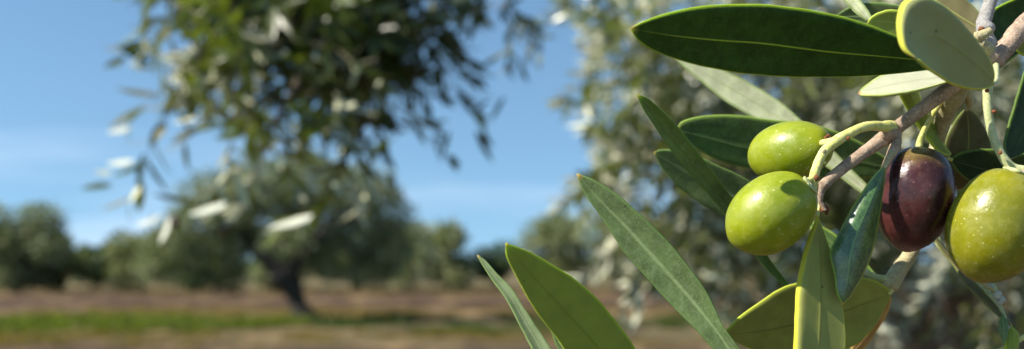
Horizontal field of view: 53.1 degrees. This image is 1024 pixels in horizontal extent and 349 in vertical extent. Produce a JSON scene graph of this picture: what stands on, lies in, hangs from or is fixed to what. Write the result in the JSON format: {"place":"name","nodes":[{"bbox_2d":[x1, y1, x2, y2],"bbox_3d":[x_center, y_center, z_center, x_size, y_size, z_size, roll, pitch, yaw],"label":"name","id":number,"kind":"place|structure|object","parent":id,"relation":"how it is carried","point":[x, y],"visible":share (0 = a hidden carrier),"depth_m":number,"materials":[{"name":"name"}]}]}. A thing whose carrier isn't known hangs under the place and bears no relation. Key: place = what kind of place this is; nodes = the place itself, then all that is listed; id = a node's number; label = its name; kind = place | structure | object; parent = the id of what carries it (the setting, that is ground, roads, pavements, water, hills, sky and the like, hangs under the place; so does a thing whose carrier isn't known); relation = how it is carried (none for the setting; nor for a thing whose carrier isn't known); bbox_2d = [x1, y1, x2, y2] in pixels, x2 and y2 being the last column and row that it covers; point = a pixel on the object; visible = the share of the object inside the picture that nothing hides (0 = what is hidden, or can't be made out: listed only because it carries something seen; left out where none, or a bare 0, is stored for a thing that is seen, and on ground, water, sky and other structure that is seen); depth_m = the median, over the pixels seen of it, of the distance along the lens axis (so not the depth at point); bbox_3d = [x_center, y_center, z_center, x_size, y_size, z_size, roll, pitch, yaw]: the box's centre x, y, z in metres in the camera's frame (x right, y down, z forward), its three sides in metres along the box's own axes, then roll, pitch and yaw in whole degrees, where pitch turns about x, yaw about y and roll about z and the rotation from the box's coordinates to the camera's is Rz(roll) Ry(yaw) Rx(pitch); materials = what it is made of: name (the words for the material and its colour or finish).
{"place":"outdoors","nodes":[
{"label":"outdoors","id":0,"kind":"place"},
{"bbox_2d":[0,310,321,333],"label":"grass","id":1,"kind":"structure","parent":0,"point":[124,322],"depth_m":23.59,"materials":[{"name":"green plant"}]},
{"bbox_2d":[0,304,1005,318],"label":"dry grass","id":2,"kind":"structure","parent":0,"point":[323,310],"depth_m":30.60,"materials":[{"name":"brown plant"}]},
{"bbox_2d":[0,263,1023,348],"bbox_3d":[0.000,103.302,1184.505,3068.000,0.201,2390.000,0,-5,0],"label":"ground","id":3,"kind":"structure","parent":0,"point":[438,303],"depth_m":33.72,"materials":[{"name":"soil"}]},
{"bbox_2d":[0,199,75,292],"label":"olive tree","id":4,"kind":"object","parent":3,"relation":"on","point":[20,252],"visible":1,"depth_m":50.26,"materials":[{"name":"green plant"}]},
{"bbox_2d":[33,233,102,290],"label":"olive tree","id":5,"kind":"object","parent":3,"relation":"on","point":[71,268],"visible":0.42,"depth_m":52.81,"materials":[{"name":"green plant"}]},
{"bbox_2d":[68,241,111,288],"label":"olive tree","id":6,"kind":"object","parent":3,"relation":"on","point":[98,277],"visible":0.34,"depth_m":56.45,"materials":[{"name":"green plant"}]},
{"bbox_2d":[99,227,186,292],"bbox_3d":[-18.550,4.350,52.000,4.515,3.640,4.060,2,-5,-25],"label":"olive tree","id":7,"kind":"object","parent":3,"relation":"on","point":[120,251],"visible":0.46,"depth_m":50.70,"materials":[{"name":"green plant"}]},
{"bbox_2d":[179,237,250,294],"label":"olive tree","id":8,"kind":"object","parent":3,"relation":"on","point":[233,288],"visible":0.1,"depth_m":48.26,"materials":[{"name":"green plant"}]},
{"bbox_2d":[233,257,261,278],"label":"olive tree","id":9,"kind":"object","parent":3,"relation":"on","point":[247,265],"visible":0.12,"depth_m":92.29,"materials":[{"name":"green plant"}]},
{"bbox_2d":[128,147,421,320],"bbox_3d":[-6.054,1.690,26.167,7.506,4.630,3.659,0,-5,0],"label":"olive tree","id":10,"kind":"object","parent":3,"relation":"on","point":[301,244],"visible":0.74,"depth_m":25.70,"materials":[{"name":"green plant"}]},
{"bbox_2d":[245,232,313,290],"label":"olive tree","id":11,"kind":"object","parent":3,"relation":"on","point":[265,276],"visible":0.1,"depth_m":53.45,"materials":[{"name":"green plant"}]},
{"bbox_2d":[301,254,344,278],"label":"olive tree","id":12,"kind":"object","parent":3,"relation":"on","point":[311,275],"visible":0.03,"depth_m":94.88,"materials":[{"name":"green plant"}]},
{"bbox_2d":[81,0,570,247],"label":"olive tree","id":13,"kind":"object","parent":3,"relation":"on","point":[350,56],"visible":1,"depth_m":1.46,"materials":[{"name":"green plant"}]},
{"bbox_2d":[170,217,179,227],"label":"olive","id":14,"kind":"object","parent":13,"relation":"hanging from","point":[175,221],"visible":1,"depth_m":1.32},
{"bbox_2d":[219,224,226,232],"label":"olive","id":15,"kind":"object","parent":13,"relation":"hanging from","point":[222,228],"visible":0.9,"depth_m":1.36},
{"bbox_2d":[314,217,402,289],"bbox_3d":[-8.116,4.316,55.322,5.791,4.274,5.058,-4,-6,40],"label":"olive tree","id":16,"kind":"object","parent":3,"relation":"on","point":[351,266],"visible":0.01,"depth_m":54.61,"materials":[{"name":"green plant"}]},
{"bbox_2d":[367,217,440,291],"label":"olive tree","id":17,"kind":"object","parent":3,"relation":"on","point":[423,261],"visible":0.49,"depth_m":50.53,"materials":[{"name":"green plant"}]},
{"bbox_2d":[422,216,479,289],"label":"olive tree","id":18,"kind":"object","parent":3,"relation":"on","point":[451,269],"visible":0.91,"depth_m":55.18,"materials":[{"name":"green plant"}]},
{"bbox_2d":[466,239,517,288],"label":"olive tree","id":19,"kind":"object","parent":3,"relation":"on","point":[498,262],"visible":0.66,"depth_m":57.27,"materials":[{"name":"green plant"}]},
{"bbox_2d":[0,327,987,348],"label":"dry grass","id":20,"kind":"structure","parent":3,"relation":"on","point":[10,338],"depth_m":20.23,"materials":[{"name":"plant"}]},
{"bbox_2d":[0,285,1010,295],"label":"weeds","id":21,"kind":"object","parent":3,"relation":"on","point":[439,291],"visible":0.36,"depth_m":50.68,"materials":[{"name":"brown plant"}]},
{"bbox_2d":[303,312,740,333],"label":"grass","id":22,"kind":"structure","parent":3,"relation":"on","point":[338,322],"depth_m":24.27,"materials":[{"name":"plant"}]},
{"bbox_2d":[516,211,596,284],"bbox_3d":[2.502,4.060,54.099,4.752,4.546,5.216,0,-5,0],"label":"olive tree","id":23,"kind":"object","parent":3,"relation":"on","point":[551,237],"visible":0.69,"depth_m":53.20,"materials":[{"name":"green plant"}]},
{"bbox_2d":[569,214,644,292],"bbox_3d":[5.533,3.755,51.347,5.172,4.703,5.627,4,-6,-41],"label":"olive tree","id":24,"kind":"object","parent":3,"relation":"on","point":[612,252],"visible":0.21,"depth_m":51.13,"materials":[{"name":"green plant"}]},
{"bbox_2d":[677,208,752,282],"bbox_3d":[10.393,3.881,53.962,5.093,4.923,5.617,0,-5,0],"label":"olive tree","id":25,"kind":"object","parent":3,"relation":"on","point":[706,268],"visible":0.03,"depth_m":52.98,"materials":[{"name":"green plant"}]},
{"bbox_2d":[544,0,1023,348],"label":"olive tree","id":26,"kind":"object","parent":3,"relation":"on","point":[921,314],"visible":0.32,"depth_m":2.41,"materials":[{"name":"green plant"}]},
{"bbox_2d":[477,173,739,348],"bbox_3d":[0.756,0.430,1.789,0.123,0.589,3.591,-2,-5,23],"label":"olive sprig","id":27,"kind":"object","parent":26,"relation":"attached to","point":[572,312],"visible":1,"depth_m":0.21,"materials":[{"name":"green plant"}]},
{"bbox_2d":[0,0,1023,262],"label":"sky","id":28,"kind":"structure","parent":0,"point":[59,101],"materials":[{"name":"blue"}]},
{"bbox_2d":[630,0,1023,348],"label":"branch","id":29,"kind":"object","parent":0,"point":[907,51],"depth_m":0.21,"materials":[{"name":"green plant"}]},
{"bbox_2d":[725,171,817,255],"bbox_3d":[0.053,0.008,0.209,0.020,0.015,0.015,-39,-18,16],"label":"olive","id":30,"kind":"object","parent":29,"relation":"hanging from","point":[771,213],"visible":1,"depth_m":0.20,"materials":[{"name":"green food"}]},
{"bbox_2d":[878,146,956,251],"bbox_3d":[0.086,0.005,0.218,0.016,0.023,0.016,3,10,-29],"label":"olive","id":31,"kind":"object","parent":29,"relation":"hanging from","point":[920,192],"visible":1,"depth_m":0.21,"materials":[{"name":"purple food"}]},
{"bbox_2d":[945,166,1023,282],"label":"olive","id":32,"kind":"object","parent":29,"relation":"hanging from","point":[984,232],"visible":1,"depth_m":0.20,"materials":[{"name":"green food"}]}
]}

